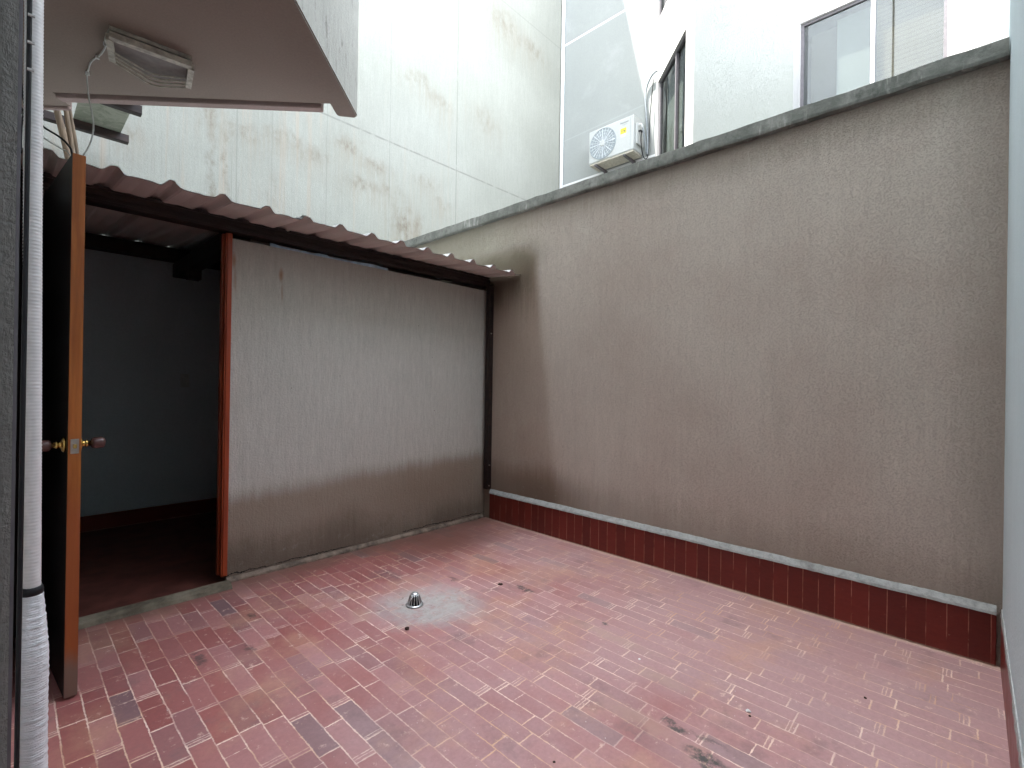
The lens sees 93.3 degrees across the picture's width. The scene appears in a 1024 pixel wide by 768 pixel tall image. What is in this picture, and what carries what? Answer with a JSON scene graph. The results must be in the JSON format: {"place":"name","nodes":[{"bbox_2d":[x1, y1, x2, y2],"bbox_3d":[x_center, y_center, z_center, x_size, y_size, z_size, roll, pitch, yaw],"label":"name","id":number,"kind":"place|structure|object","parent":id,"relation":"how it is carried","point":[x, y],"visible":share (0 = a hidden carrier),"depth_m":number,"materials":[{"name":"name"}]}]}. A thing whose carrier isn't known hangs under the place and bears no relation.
{"place":"outdoors","nodes":[
{"label":"outdoors","id":0,"kind":"place"},
{"bbox_2d":[11,517,1010,767],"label":"yard floor","id":1,"kind":"structure","parent":0,"point":[531,661],"depth_m":2.06,"materials":[{"name":"brick"}]},
{"bbox_2d":[19,0,49,767],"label":"drain hose","id":2,"kind":"object","parent":1,"relation":"on","point":[34,708],"visible":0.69,"depth_m":1.11,"materials":[{"name":"white plastic"}]},
{"bbox_2d":[406,591,423,608],"bbox_3d":[-0.549,1.209,2.724,0.101,0.071,0.101,1,0,44],"label":"floor drain","id":3,"kind":"object","parent":1,"relation":"on","point":[415,601],"visible":1,"depth_m":2.70,"materials":[{"name":"metal"}]},
{"label":"ground","id":4,"kind":"structure","parent":0,"visible":0},
{"bbox_2d":[0,0,358,767],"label":"apartment building","id":5,"kind":"structure","parent":4,"relation":"on","point":[278,54],"depth_m":2.30,"materials":[{"name":"paint"}]},
{"bbox_2d":[21,58,23,152],"bbox_3d":[-1.892,-1.052,1.880,0.022,0.352,0.165,1,0,-30],"label":"looped cable","id":6,"kind":"object","parent":5,"relation":"attached to","point":[22,117],"visible":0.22,"depth_m":1.85,"materials":[{"name":"black rubber"}]},
{"bbox_2d":[14,0,31,767],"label":"vertical cable","id":7,"kind":"object","parent":5,"relation":"attached to","point":[23,397],"visible":1,"depth_m":1.07,"materials":[{"name":"black rubber"}]},
{"bbox_2d":[22,108,72,153],"bbox_3d":[-2.491,-1.272,2.585,0.011,0.354,0.229,1,0,44],"label":"black cable","id":8,"kind":"object","parent":5,"relation":"attached to","point":[61,138],"visible":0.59,"depth_m":2.62,"materials":[{"name":"rubber"}]},
{"bbox_2d":[21,103,141,144],"bbox_3d":[-3.273,-2.111,3.607,0.918,0.075,0.765,1,0,44],"label":"awning","id":9,"kind":"object","parent":5,"relation":"attached to","point":[110,120],"visible":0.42,"depth_m":3.88,"materials":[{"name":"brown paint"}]},
{"bbox_2d":[105,25,193,88],"bbox_3d":[-1.849,-1.642,2.479,0.349,0.066,0.348,1,0,-38],"label":"wall lamp","id":10,"kind":"object","parent":5,"relation":"attached to","point":[152,60],"visible":1,"depth_m":2.43,"materials":[{"name":"beige paint"}]},
{"bbox_2d":[83,29,108,155],"bbox_3d":[-2.192,-1.400,2.549,0.796,0.560,0.067,1,0,40],"label":"lamp cable","id":11,"kind":"object","parent":10,"relation":"hanging from","point":[89,65],"visible":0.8,"depth_m":2.65,"materials":[{"name":"grey plastic"}]},
{"bbox_2d":[13,147,516,698],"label":"shed","id":12,"kind":"structure","parent":4,"relation":"on","point":[233,391],"depth_m":3.54,"materials":[{"name":"grey concrete"}]},
{"bbox_2d":[43,137,70,155],"bbox_3d":[-2.253,-1.137,2.406,0.021,0.154,0.155,1,0,36],"label":"thin cable","id":13,"kind":"object","parent":12,"relation":"on","point":[57,146],"visible":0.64,"depth_m":2.40,"materials":[{"name":"grey plastic"}]},
{"bbox_2d":[53,110,70,158],"bbox_3d":[-2.943,-1.576,3.180,0.193,0.837,0.040,1,0,-39],"label":"cane pole","id":14,"kind":"object","parent":12,"relation":"on","point":[60,125],"visible":0.23,"depth_m":3.16,"materials":[{"name":"beige wood"}]},
{"bbox_2d":[64,111,74,152],"bbox_3d":[-2.933,-1.579,3.220,0.146,0.829,0.031,1,0,-37],"label":"cane pole","id":15,"kind":"object","parent":12,"relation":"on","point":[68,128],"visible":0.32,"depth_m":3.20,"materials":[{"name":"beige wood"}]},
{"bbox_2d":[41,153,105,698],"bbox_3d":[-1.981,0.157,2.141,0.780,2.114,0.210,1,0,44],"label":"door","id":16,"kind":"structure","parent":12,"relation":"in","point":[63,213],"depth_m":1.93,"materials":[{"name":"wood"}]},
{"bbox_2d":[69,111,78,153],"bbox_3d":[-2.948,-1.581,3.276,0.145,0.823,0.022,1,0,-37],"label":"cane pole","id":17,"kind":"object","parent":12,"relation":"on","point":[74,134],"visible":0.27,"depth_m":3.26,"materials":[{"name":"beige wood"}]},
{"bbox_2d":[21,0,561,246],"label":"stained building","id":18,"kind":"structure","parent":4,"relation":"on","point":[456,120],"depth_m":6.52,"materials":[{"name":"white paint"}]},
{"bbox_2d":[404,36,1009,666],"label":"boundary wall","id":19,"kind":"structure","parent":4,"relation":"on","point":[764,358],"depth_m":2.80,"materials":[{"name":"concrete"}]},
{"bbox_2d":[563,0,991,186],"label":"white building","id":20,"kind":"structure","parent":4,"relation":"on","point":[722,66],"depth_m":6.24,"materials":[{"name":"paint"}]},
{"bbox_2d":[559,0,565,188],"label":"corner pipe","id":21,"kind":"object","parent":20,"relation":"attached to","point":[562,95],"visible":0.48,"depth_m":8.93,"materials":[{"name":"white plastic"}]},
{"bbox_2d":[589,115,643,173],"bbox_3d":[1.752,-3.842,7.963,0.940,0.805,0.372,1,0,44],"label":"air conditioner","id":22,"kind":"object","parent":20,"relation":"attached to","point":[615,144],"visible":1,"depth_m":7.84,"materials":[{"name":"white paint"}]},
{"bbox_2d":[640,76,653,158],"bbox_3d":[2.137,-4.247,7.681,0.232,1.326,0.068,1,0,-20],"label":"power cable","id":23,"kind":"object","parent":22,"relation":"attached to","point":[649,124],"visible":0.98,"depth_m":7.71,"materials":[{"name":"white rubber"}]},
{"bbox_2d":[642,70,657,154],"bbox_3d":[2.157,-4.309,7.672,0.229,1.336,0.222,1,0,44],"label":"refrigerant pipe","id":24,"kind":"object","parent":20,"relation":"attached to","point":[646,117],"visible":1,"depth_m":7.74,"materials":[{"name":"white plastic"}]},
{"bbox_2d":[660,0,666,15],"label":"window","id":25,"kind":"structure","parent":20,"relation":"in","point":[662,2],"depth_m":7.65,"materials":[{"name":"metal"}]},
{"bbox_2d":[659,34,685,154],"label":"window","id":26,"kind":"structure","parent":20,"relation":"in","point":[672,84],"depth_m":7.35,"materials":[{"name":"glass"}]},
{"bbox_2d":[800,0,947,106],"bbox_3d":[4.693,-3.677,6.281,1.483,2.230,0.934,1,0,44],"label":"window","id":27,"kind":"structure","parent":20,"relation":"in","point":[859,43],"depth_m":6.06,"materials":[{"name":"glass"}]},
{"bbox_2d":[991,0,1023,767],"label":"side wall","id":28,"kind":"structure","parent":4,"relation":"on","point":[1007,18],"depth_m":1.73,"materials":[{"name":"grey paint"}]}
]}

